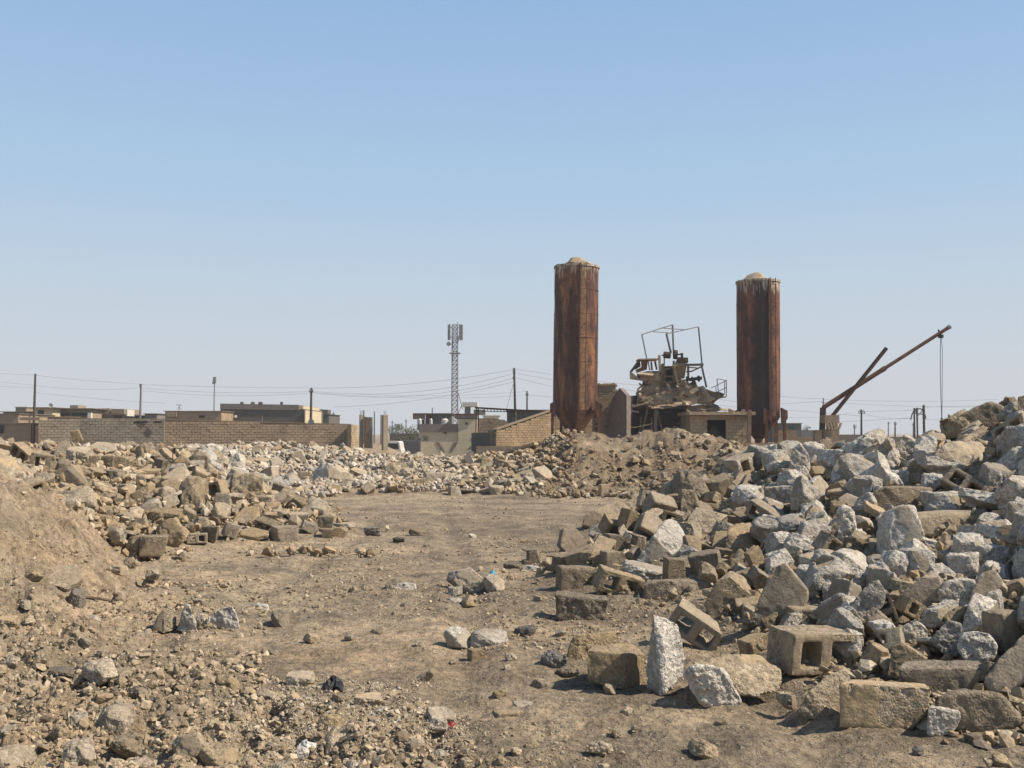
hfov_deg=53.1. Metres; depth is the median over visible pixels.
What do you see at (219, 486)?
hollow block
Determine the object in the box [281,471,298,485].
concrete chunk
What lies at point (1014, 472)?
block fragment
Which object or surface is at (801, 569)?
concrete chunk
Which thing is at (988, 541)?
concrete chunk
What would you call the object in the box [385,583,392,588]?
stone
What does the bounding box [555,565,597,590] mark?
block fragment
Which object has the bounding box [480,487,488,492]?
slab fragment
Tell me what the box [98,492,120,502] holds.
concrete chunk
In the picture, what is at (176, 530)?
concrete chunk
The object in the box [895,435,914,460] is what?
concrete chunk
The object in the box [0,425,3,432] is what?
window
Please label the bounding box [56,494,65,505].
block fragment
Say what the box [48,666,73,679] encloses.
concrete chunk
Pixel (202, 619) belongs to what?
concrete chunk
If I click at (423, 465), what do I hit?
stone
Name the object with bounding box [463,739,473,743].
concrete chunk
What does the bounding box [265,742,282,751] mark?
stone
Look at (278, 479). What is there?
concrete chunk
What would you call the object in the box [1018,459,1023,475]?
block fragment
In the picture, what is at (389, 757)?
stone
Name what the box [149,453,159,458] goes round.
slab fragment
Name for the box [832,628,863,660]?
concrete chunk
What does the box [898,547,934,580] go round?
concrete chunk
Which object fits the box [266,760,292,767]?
stone
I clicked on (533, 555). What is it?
block fragment
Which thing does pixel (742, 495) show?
concrete chunk
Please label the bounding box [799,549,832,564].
concrete chunk
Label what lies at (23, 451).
hollow block
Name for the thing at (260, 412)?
grey building
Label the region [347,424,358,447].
gate pier
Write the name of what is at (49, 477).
stone
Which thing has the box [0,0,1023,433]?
sky
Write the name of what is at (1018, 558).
concrete chunk
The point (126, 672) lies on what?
stone
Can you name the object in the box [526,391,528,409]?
power pole
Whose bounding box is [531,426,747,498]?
loose debris
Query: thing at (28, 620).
stone
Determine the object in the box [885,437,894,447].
concrete chunk
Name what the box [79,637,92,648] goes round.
stone
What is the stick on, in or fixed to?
on the ground
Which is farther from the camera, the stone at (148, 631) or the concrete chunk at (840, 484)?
the concrete chunk at (840, 484)
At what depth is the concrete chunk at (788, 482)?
11.63 m
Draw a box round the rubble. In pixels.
[5,433,951,544]
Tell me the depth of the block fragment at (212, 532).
13.77 m
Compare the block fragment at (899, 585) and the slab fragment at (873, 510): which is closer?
the block fragment at (899, 585)
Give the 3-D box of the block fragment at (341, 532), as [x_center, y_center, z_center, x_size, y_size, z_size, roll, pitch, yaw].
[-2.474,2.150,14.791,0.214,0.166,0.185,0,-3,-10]
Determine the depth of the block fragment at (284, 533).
14.19 m
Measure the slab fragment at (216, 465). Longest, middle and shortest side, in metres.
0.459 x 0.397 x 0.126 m
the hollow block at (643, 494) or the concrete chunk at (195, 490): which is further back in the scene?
the concrete chunk at (195, 490)
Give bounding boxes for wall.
[38,416,80,444]
[80,418,164,447]
[164,419,347,447]
[421,442,470,455]
[471,410,554,452]
[476,446,518,453]
[479,418,508,432]
[554,416,591,433]
[743,443,802,445]
[778,430,797,442]
[798,437,812,442]
[839,435,861,442]
[890,437,916,441]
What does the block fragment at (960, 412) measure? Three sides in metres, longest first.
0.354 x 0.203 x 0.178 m
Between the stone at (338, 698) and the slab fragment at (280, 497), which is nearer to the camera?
the stone at (338, 698)
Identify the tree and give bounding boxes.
[388,424,417,432]
[389,424,402,434]
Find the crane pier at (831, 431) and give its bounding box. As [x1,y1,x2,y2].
[813,415,841,442]
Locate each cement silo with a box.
[550,257,601,434]
[735,272,787,442]
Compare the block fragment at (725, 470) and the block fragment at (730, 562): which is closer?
the block fragment at (730, 562)
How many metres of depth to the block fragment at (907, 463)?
11.18 m
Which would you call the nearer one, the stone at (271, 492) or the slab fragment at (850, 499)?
the slab fragment at (850, 499)
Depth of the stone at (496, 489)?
24.44 m
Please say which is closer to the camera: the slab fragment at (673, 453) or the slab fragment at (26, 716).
the slab fragment at (26, 716)
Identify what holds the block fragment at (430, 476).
on the ground
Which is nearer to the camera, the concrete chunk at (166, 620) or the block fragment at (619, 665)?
the block fragment at (619, 665)
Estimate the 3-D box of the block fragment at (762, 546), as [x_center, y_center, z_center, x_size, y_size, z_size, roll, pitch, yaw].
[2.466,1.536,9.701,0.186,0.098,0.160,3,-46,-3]
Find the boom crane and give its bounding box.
[819,325,951,438]
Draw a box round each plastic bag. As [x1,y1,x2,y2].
[321,675,343,692]
[447,721,455,726]
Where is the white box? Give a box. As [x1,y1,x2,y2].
[462,402,485,414]
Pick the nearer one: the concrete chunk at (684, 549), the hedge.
the concrete chunk at (684, 549)
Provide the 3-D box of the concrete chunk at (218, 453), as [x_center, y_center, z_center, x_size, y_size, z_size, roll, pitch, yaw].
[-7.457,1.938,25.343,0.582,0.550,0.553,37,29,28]
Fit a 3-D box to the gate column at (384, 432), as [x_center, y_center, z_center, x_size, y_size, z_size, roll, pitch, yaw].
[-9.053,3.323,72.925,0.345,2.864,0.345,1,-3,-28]
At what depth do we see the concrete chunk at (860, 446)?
11.91 m
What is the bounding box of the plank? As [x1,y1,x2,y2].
[505,442,538,452]
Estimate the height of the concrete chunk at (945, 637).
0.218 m
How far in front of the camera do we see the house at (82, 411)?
101.99 m
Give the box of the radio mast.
[212,377,215,410]
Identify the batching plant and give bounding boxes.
[604,324,726,435]
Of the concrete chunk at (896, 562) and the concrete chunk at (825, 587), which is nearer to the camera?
the concrete chunk at (825, 587)
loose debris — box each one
[0,479,268,702]
[0,624,450,767]
[7,440,388,559]
[188,440,461,497]
[375,428,577,495]
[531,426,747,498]
[535,421,1023,727]
[597,588,1023,749]
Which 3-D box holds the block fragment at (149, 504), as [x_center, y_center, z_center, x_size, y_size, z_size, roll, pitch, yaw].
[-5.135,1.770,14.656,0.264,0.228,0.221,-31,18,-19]
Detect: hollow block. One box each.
[9,442,34,463]
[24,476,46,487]
[29,452,55,472]
[124,441,136,445]
[171,446,184,453]
[187,465,203,470]
[187,533,207,543]
[208,479,229,498]
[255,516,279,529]
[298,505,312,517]
[511,474,522,479]
[532,481,546,486]
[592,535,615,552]
[593,564,644,593]
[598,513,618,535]
[635,507,641,513]
[636,490,649,508]
[661,510,680,521]
[668,598,721,650]
[713,459,723,474]
[723,449,759,474]
[724,484,735,497]
[744,498,783,519]
[766,625,864,675]
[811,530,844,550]
[821,471,831,481]
[831,440,844,448]
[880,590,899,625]
[894,594,926,622]
[915,429,934,439]
[941,466,987,490]
[991,412,1023,439]
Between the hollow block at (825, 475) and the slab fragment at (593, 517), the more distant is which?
the slab fragment at (593, 517)
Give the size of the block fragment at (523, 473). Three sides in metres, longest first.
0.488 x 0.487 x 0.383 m
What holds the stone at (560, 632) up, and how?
on the ground
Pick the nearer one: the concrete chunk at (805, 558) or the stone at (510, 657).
the stone at (510, 657)
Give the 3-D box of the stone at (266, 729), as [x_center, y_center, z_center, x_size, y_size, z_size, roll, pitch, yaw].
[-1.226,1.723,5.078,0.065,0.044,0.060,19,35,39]
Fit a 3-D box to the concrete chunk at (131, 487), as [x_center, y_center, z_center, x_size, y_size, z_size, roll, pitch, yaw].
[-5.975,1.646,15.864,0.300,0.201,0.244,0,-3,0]
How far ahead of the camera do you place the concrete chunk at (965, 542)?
7.84 m
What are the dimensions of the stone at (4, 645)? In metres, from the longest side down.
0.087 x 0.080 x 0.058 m
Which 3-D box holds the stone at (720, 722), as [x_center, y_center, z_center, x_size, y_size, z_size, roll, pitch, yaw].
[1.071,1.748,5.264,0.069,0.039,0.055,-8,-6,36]
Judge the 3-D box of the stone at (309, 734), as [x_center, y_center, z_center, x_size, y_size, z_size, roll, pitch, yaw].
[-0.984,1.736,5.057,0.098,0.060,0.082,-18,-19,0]
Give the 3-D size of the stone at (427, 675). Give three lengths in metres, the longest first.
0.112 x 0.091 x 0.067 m
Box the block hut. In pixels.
[677,412,755,442]
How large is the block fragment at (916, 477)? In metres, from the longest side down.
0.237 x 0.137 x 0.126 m
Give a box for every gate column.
[359,410,362,447]
[364,417,372,447]
[382,415,387,450]
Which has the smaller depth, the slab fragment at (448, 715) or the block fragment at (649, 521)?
the slab fragment at (448, 715)
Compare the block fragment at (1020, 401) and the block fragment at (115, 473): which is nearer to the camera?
the block fragment at (1020, 401)
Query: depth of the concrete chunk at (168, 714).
5.10 m
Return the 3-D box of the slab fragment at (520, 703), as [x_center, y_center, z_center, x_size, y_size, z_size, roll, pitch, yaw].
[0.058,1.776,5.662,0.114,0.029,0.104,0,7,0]
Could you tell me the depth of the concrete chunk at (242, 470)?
22.38 m
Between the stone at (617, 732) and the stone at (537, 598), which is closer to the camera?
the stone at (617, 732)
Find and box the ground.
[0,424,1023,767]
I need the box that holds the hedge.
[394,434,421,440]
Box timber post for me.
[747,410,751,442]
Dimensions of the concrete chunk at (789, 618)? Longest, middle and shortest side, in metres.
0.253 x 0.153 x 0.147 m
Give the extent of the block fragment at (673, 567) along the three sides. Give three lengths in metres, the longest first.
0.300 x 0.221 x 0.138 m
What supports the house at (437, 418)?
on the ground
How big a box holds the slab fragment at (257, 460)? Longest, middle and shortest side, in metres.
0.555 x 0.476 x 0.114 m
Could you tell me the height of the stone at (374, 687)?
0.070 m
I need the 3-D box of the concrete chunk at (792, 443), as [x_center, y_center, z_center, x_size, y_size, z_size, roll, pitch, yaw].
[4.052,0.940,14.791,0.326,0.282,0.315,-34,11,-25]
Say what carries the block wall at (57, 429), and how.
on the ground
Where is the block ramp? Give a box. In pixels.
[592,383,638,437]
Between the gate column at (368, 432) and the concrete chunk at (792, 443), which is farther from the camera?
the gate column at (368, 432)
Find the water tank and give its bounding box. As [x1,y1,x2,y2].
[441,418,447,423]
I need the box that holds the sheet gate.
[401,440,420,453]
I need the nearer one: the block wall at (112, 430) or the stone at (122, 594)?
the stone at (122, 594)
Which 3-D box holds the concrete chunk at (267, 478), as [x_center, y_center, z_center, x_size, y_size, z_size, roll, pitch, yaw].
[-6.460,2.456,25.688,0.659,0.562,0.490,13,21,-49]
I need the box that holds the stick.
[86,596,110,601]
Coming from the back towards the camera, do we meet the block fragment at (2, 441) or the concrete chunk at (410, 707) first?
the block fragment at (2, 441)
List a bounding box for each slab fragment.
[23,710,33,718]
[43,442,54,451]
[49,564,83,591]
[54,439,70,456]
[88,442,117,453]
[94,494,102,506]
[109,521,125,529]
[126,524,148,530]
[129,506,143,518]
[134,447,144,458]
[138,468,165,475]
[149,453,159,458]
[158,448,176,462]
[176,451,190,457]
[205,468,217,477]
[208,459,221,468]
[217,457,228,467]
[233,505,259,525]
[238,756,269,764]
[240,527,268,540]
[252,458,268,463]
[260,511,275,518]
[269,456,283,465]
[274,491,285,503]
[311,446,323,450]
[329,484,341,493]
[334,457,343,462]
[334,522,355,527]
[350,467,367,474]
[426,707,456,721]
[449,463,463,470]
[460,488,472,493]
[470,463,479,466]
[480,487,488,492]
[492,708,519,717]
[512,699,532,707]
[514,463,532,471]
[557,528,582,551]
[582,500,632,528]
[670,451,680,456]
[693,654,781,696]
[734,506,745,510]
[742,468,765,484]
[750,563,808,627]
[768,483,776,486]
[783,503,789,508]
[809,475,828,495]
[834,442,845,448]
[837,493,857,508]
[862,499,884,517]
[867,538,876,548]
[888,643,927,678]
[899,458,906,466]
[917,508,981,537]
[917,637,939,651]
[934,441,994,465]
[960,425,978,434]
[961,420,981,431]
[968,569,1006,599]
[983,635,1023,692]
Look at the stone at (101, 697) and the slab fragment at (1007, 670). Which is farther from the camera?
the slab fragment at (1007, 670)
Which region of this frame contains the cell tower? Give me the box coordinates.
[447,322,462,423]
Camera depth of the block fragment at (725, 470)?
14.14 m
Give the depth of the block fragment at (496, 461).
27.77 m
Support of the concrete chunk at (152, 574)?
on the ground
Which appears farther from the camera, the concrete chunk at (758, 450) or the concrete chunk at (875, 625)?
the concrete chunk at (758, 450)
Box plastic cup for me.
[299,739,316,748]
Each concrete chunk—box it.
[0,615,20,628]
[0,744,36,767]
[18,464,36,475]
[19,600,30,609]
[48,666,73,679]
[49,639,66,649]
[50,681,71,692]
[60,737,95,766]
[66,446,93,465]
[67,588,85,608]
[70,711,88,723]
[74,703,86,711]
[81,466,105,478]
[96,703,134,736]
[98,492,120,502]
[110,732,145,759]
[111,565,128,575]
[115,512,134,520]
[117,484,134,494]
[123,557,138,568]
[145,568,159,580]
[149,507,183,523]
[152,607,176,632]
[156,517,189,546]
[161,708,192,723]
[172,731,209,764]
[177,604,196,632]
[178,477,208,506]
[188,516,209,530]
[196,613,210,626]
[197,443,205,449]
[199,742,240,767]
[203,448,217,459]
[204,443,223,451]
[210,606,239,628]
[212,450,222,457]
[220,657,239,664]
[221,445,237,457]
[226,466,248,473]
[226,468,237,479]
[229,453,245,467]
[229,473,263,501]
[249,472,270,482]
[253,603,269,609]
[269,475,290,487]
[271,609,290,627]
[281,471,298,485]
[286,670,314,686]
[311,461,340,480]
[354,692,382,707]
[364,526,381,535]
[374,706,392,713]
[393,536,405,542]
[394,582,416,589]
[401,704,415,711]
[406,739,423,751]
[408,528,425,535]
[428,717,447,731]
[443,625,470,648]
[446,567,485,593]
[448,586,462,595]
[448,597,461,601]
[461,594,476,606]
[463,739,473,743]
[469,628,507,647]
[483,573,504,591]
[503,561,521,568]
[521,565,538,571]
[540,649,567,667]
[556,666,579,676]
[588,523,602,538]
[603,683,615,694]
[621,560,662,581]
[636,519,684,563]
[646,614,684,695]
[671,510,684,519]
[672,469,709,501]
[673,544,699,556]
[677,510,690,521]
[678,489,700,512]
[678,522,702,540]
[684,535,701,550]
[684,664,741,707]
[697,561,717,586]
[710,520,733,536]
[731,484,763,507]
[745,564,768,589]
[746,444,771,467]
[749,517,785,542]
[760,515,775,518]
[761,449,789,477]
[761,611,779,632]
[764,531,790,553]
[764,548,796,573]
[765,550,776,557]
[766,457,790,475]
[768,444,776,448]
[774,543,783,550]
[775,513,807,532]
[776,691,796,710]
[777,441,792,453]
[777,469,807,485]
[778,611,801,624]
[783,440,801,447]
[783,532,810,544]
[783,537,815,559]
[786,479,808,485]
[789,443,810,470]
[789,475,824,513]
[796,466,811,480]
[796,520,831,541]
[796,564,808,582]
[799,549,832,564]
[800,499,824,513]
[803,441,823,463]
[804,549,856,598]
[807,518,826,524]
[810,511,829,525]
[811,593,852,624]
[816,448,843,468]
[817,437,831,449]
[822,582,830,600]
[826,578,861,598]
[827,480,845,492]
[827,607,863,633]
[831,548,867,571]
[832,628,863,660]
[834,599,863,620]
[836,504,856,542]
[838,453,873,480]
[840,428,884,452]
[843,461,903,494]
[848,528,865,538]
[851,475,882,496]
[851,568,865,585]
[851,580,886,631]
[852,439,871,454]
[852,492,876,518]
[863,450,889,467]
[865,439,899,469]
[865,564,898,592]
[865,607,893,642]
[866,554,880,564]
[868,561,889,569]
[868,619,894,644]
[872,486,881,492]
[876,504,923,554]
[879,550,909,576]
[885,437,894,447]
[891,470,910,482]
[893,447,901,459]
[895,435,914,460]
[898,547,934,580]
[901,538,928,549]
[901,619,927,642]
[907,460,927,472]
[913,434,937,451]
[913,443,935,458]
[914,449,969,475]
[920,473,942,491]
[920,491,965,510]
[921,429,940,435]
[921,604,951,628]
[922,535,936,551]
[926,705,960,735]
[927,563,955,578]
[929,620,962,656]
[937,550,949,566]
[937,577,975,606]
[937,599,958,608]
[939,415,968,439]
[939,606,966,628]
[940,414,951,433]
[946,551,978,579]
[951,532,984,552]
[957,525,975,532]
[957,631,997,663]
[958,488,998,510]
[962,593,998,632]
[975,519,1011,545]
[975,544,1009,566]
[976,512,1002,524]
[977,560,1012,579]
[979,462,1011,486]
[984,538,994,543]
[984,589,1003,608]
[993,475,1023,510]
[996,401,1017,422]
[996,423,1023,457]
[996,446,1023,471]
[999,396,1017,406]
[1006,410,1023,425]
[1006,501,1023,522]
[1006,557,1012,571]
[1008,506,1023,546]
[1011,525,1023,578]
[1016,601,1023,629]
[1019,563,1023,577]
[1019,595,1023,605]
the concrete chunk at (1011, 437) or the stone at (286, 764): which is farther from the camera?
the concrete chunk at (1011, 437)
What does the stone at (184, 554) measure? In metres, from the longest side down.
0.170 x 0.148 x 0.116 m
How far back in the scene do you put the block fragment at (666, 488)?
13.03 m
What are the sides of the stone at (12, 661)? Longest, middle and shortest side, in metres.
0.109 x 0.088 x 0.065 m
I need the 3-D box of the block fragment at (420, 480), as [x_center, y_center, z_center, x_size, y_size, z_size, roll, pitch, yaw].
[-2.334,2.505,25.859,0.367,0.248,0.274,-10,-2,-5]
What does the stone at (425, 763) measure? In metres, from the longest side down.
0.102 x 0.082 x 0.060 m
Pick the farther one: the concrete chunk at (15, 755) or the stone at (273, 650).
the stone at (273, 650)
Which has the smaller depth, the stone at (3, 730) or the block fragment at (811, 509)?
the stone at (3, 730)
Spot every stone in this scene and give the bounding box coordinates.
[0,642,7,648]
[0,703,11,709]
[0,724,17,736]
[1,655,20,668]
[4,467,19,477]
[19,680,41,687]
[22,617,35,624]
[24,568,43,581]
[31,738,42,743]
[41,472,54,483]
[49,727,70,739]
[55,460,71,470]
[59,482,68,487]
[64,485,98,511]
[69,507,94,520]
[71,630,80,637]
[72,622,81,626]
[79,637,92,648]
[81,658,117,685]
[89,615,101,621]
[96,648,104,656]
[96,692,113,703]
[108,525,124,545]
[115,592,125,598]
[117,667,131,678]
[123,697,133,703]
[125,535,140,554]
[127,659,140,667]
[128,686,149,698]
[133,756,152,767]
[135,442,148,452]
[142,578,157,586]
[143,628,151,633]
[146,442,152,449]
[146,680,157,689]
[157,486,178,497]
[157,664,171,670]
[160,478,180,491]
[167,654,175,658]
[168,695,183,703]
[169,463,186,471]
[170,455,188,466]
[178,550,191,559]
[180,644,188,650]
[188,451,208,468]
[188,460,204,467]
[192,598,205,604]
[211,502,231,520]
[214,674,239,689]
[230,710,243,719]
[230,722,239,727]
[236,632,243,637]
[249,718,260,722]
[256,688,277,699]
[261,726,271,732]
[265,490,282,506]
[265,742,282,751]
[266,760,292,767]
[268,647,281,654]
[279,488,294,495]
[281,739,294,749]
[285,496,307,508]
[287,705,298,715]
[296,745,309,759]
[303,633,320,643]
[303,729,320,740]
[306,496,328,518]
[313,603,323,608]
[318,714,342,726]
[325,726,350,755]
[331,694,342,702]
[344,634,353,640]
[345,759,359,767]
[356,714,368,721]
[361,583,373,590]
[368,682,379,691]
[370,626,383,634]
[378,748,394,764]
[384,462,401,472]
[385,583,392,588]
[387,689,400,696]
[398,467,412,477]
[414,640,423,646]
[414,700,425,707]
[418,463,429,467]
[418,668,434,681]
[420,758,436,767]
[424,458,434,465]
[431,749,445,759]
[449,659,455,664]
[458,757,472,767]
[464,469,470,474]
[483,754,514,766]
[488,485,504,494]
[492,688,506,698]
[504,664,511,669]
[505,653,516,660]
[511,747,521,755]
[514,624,535,636]
[525,739,538,747]
[531,678,549,687]
[533,596,542,601]
[541,558,550,566]
[555,629,565,636]
[588,740,612,754]
[597,763,609,767]
[611,726,623,738]
[619,706,633,715]
[631,724,639,731]
[687,738,718,758]
[714,720,727,725]
[912,745,923,753]
[983,758,992,766]
[991,752,1012,767]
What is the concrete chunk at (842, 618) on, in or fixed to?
on the ground
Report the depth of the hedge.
111.46 m
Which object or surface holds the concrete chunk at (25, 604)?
on the ground
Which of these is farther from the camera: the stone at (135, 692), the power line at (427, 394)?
the power line at (427, 394)
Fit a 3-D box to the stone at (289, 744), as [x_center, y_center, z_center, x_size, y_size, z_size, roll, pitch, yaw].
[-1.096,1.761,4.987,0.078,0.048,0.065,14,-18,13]
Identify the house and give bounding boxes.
[0,411,32,413]
[0,413,56,422]
[15,407,32,410]
[26,407,61,416]
[60,405,106,418]
[99,408,144,418]
[143,413,164,418]
[164,405,233,421]
[319,409,340,424]
[389,433,418,440]
[413,413,453,429]
[419,414,477,441]
[482,415,500,418]
[506,410,546,422]
[768,423,812,441]
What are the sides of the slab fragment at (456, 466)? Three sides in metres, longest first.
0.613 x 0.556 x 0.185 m
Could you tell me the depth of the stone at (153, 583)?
10.20 m
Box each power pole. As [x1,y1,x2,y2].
[32,374,35,422]
[139,384,141,418]
[309,388,312,418]
[363,410,364,443]
[373,412,374,442]
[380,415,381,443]
[513,368,516,421]
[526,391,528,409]
[858,409,864,434]
[894,422,896,436]
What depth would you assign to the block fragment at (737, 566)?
9.01 m
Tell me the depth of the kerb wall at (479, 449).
57.79 m
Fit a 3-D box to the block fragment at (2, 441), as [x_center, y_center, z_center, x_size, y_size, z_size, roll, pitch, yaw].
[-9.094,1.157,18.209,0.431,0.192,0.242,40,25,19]
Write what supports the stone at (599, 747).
on the ground
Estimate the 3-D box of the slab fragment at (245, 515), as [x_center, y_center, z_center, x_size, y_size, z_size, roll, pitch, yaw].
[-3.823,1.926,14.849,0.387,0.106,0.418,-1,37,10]
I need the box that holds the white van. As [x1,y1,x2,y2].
[388,441,404,452]
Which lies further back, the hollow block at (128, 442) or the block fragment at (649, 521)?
the hollow block at (128, 442)
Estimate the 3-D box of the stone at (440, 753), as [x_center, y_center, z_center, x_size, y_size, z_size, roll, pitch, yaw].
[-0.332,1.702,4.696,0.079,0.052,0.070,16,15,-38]
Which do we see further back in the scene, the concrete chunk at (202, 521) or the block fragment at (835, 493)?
the concrete chunk at (202, 521)
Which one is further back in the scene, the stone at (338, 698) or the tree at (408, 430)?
the tree at (408, 430)
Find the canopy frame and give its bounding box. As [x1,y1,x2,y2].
[475,407,543,432]
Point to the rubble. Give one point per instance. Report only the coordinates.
(204, 509)
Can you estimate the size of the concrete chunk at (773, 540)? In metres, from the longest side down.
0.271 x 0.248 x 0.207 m
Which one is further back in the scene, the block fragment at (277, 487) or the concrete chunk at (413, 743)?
the block fragment at (277, 487)
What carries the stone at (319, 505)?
on the ground
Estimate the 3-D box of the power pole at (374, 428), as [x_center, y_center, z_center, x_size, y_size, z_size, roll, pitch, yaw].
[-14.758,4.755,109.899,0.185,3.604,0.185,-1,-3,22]
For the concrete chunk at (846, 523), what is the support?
on the ground
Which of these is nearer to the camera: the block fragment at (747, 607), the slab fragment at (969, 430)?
the block fragment at (747, 607)
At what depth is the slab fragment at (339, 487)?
25.12 m
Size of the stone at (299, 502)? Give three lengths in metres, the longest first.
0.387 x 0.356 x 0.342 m
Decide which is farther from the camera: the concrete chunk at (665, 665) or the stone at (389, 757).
the concrete chunk at (665, 665)
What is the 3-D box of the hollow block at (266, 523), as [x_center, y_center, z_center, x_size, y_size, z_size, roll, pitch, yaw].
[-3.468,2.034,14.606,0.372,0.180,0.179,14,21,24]
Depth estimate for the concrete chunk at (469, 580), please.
9.74 m
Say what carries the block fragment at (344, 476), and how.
on the ground
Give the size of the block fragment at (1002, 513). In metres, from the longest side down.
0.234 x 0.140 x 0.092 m
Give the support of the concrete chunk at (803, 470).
on the ground
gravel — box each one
[0,537,917,767]
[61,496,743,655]
[132,496,688,625]
[205,675,475,767]
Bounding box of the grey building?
[220,402,322,423]
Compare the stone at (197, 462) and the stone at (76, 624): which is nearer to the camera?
the stone at (76, 624)
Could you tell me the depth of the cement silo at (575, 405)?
62.42 m
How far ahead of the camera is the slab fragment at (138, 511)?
14.25 m
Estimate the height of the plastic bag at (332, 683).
0.085 m
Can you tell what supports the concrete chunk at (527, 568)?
on the ground
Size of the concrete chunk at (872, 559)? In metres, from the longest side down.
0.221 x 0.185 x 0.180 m
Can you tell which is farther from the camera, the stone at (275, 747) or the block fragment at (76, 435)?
the block fragment at (76, 435)
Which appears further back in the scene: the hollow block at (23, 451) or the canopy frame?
the canopy frame
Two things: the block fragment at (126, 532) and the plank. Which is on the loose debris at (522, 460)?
the plank
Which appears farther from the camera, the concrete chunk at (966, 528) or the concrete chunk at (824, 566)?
the concrete chunk at (966, 528)
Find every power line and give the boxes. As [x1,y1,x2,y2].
[36,385,132,389]
[142,384,258,387]
[312,378,511,396]
[313,392,522,397]
[315,374,510,393]
[345,382,510,406]
[350,370,508,387]
[362,391,525,395]
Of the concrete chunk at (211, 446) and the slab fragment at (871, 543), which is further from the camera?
the concrete chunk at (211, 446)
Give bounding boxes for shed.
[0,417,47,443]
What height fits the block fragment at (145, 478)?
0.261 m
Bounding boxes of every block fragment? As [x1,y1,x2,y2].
[0,437,7,444]
[0,444,10,450]
[0,448,9,455]
[0,455,22,472]
[33,471,50,492]
[51,464,87,485]
[51,488,62,493]
[55,466,85,485]
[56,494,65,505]
[60,483,76,489]
[66,487,76,490]
[70,429,83,442]
[89,455,98,466]
[100,514,111,520]
[101,455,114,467]
[103,469,126,480]
[105,526,136,540]
[113,456,137,467]
[130,490,143,502]
[131,517,147,524]
[136,474,154,488]
[139,534,168,556]
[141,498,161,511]
[152,457,168,468]
[152,476,162,487]
[160,490,181,507]
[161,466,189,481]
[182,505,196,521]
[191,466,205,477]
[202,526,218,540]
[209,463,221,475]
[214,457,226,470]
[214,492,243,513]
[221,521,239,538]
[227,443,238,447]
[236,497,249,510]
[245,446,264,451]
[255,495,274,502]
[260,466,278,477]
[263,482,268,492]
[270,525,298,541]
[271,483,291,491]
[271,509,292,518]
[289,511,308,520]
[290,450,306,462]
[292,487,303,491]
[299,471,311,480]
[299,519,319,533]
[318,515,333,527]
[319,528,333,538]
[331,472,353,481]
[333,463,351,474]
[333,527,347,537]
[360,481,374,494]
[412,477,426,487]
[423,472,442,482]
[448,486,461,495]
[467,648,486,661]
[474,456,492,462]
[474,474,485,478]
[482,476,498,479]
[492,458,514,468]
[493,478,515,484]
[502,478,514,490]
[515,469,536,477]
[521,548,540,564]
[522,475,535,485]
[531,465,552,479]
[545,555,566,571]
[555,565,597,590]
[555,590,607,620]
[564,545,596,565]
[566,631,616,659]
[587,552,599,566]
[587,643,644,688]
[591,572,607,584]
[598,484,609,495]
[599,550,625,568]
[604,533,626,550]
[616,507,640,531]
[624,547,640,560]
[627,532,646,550]
[633,508,670,537]
[642,491,677,512]
[643,578,710,599]
[660,480,671,494]
[662,557,685,578]
[668,493,678,500]
[680,555,688,562]
[687,507,727,534]
[687,549,721,574]
[699,501,711,509]
[699,540,711,549]
[703,491,720,503]
[704,472,733,499]
[704,571,750,617]
[708,535,713,546]
[712,531,727,548]
[714,547,732,558]
[715,562,730,579]
[719,497,740,510]
[721,508,733,514]
[721,515,744,524]
[722,465,731,473]
[723,558,743,567]
[725,522,759,552]
[730,468,750,485]
[731,509,752,522]
[732,561,746,572]
[734,597,758,612]
[737,632,767,654]
[741,567,749,576]
[742,601,755,617]
[744,545,764,569]
[748,589,760,597]
[757,497,784,514]
[760,539,765,553]
[764,485,792,514]
[778,468,792,473]
[785,605,818,623]
[796,671,849,719]
[805,505,820,514]
[805,513,811,519]
[809,466,831,477]
[827,488,844,500]
[828,517,837,535]
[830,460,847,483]
[830,499,847,515]
[833,453,862,466]
[839,679,929,728]
[843,537,867,551]
[855,515,875,535]
[859,642,889,671]
[873,486,931,506]
[877,627,904,653]
[881,503,893,510]
[890,579,913,593]
[897,659,982,695]
[898,571,943,607]
[904,459,914,466]
[909,472,922,483]
[928,432,945,445]
[934,688,1021,731]
[952,478,961,485]
[952,485,962,490]
[953,409,965,415]
[960,401,1003,426]
[965,501,978,508]
[979,660,995,682]
[981,608,1023,653]
[992,510,1006,518]
[993,435,999,446]
[998,577,1023,600]
[1000,535,1018,559]
[1004,496,1023,519]
[1005,470,1017,478]
[1017,395,1023,410]
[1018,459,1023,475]
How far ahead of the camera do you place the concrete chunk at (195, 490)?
15.26 m
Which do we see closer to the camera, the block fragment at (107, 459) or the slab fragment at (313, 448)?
the block fragment at (107, 459)
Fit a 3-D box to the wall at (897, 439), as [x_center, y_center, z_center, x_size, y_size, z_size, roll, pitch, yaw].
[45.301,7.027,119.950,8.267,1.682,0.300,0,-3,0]
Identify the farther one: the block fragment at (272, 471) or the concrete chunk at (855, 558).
the block fragment at (272, 471)
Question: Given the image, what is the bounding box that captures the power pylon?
[910,405,925,438]
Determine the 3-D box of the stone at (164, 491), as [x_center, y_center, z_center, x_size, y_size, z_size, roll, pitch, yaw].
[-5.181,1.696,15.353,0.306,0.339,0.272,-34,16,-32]
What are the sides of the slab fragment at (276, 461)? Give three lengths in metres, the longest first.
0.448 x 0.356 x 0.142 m

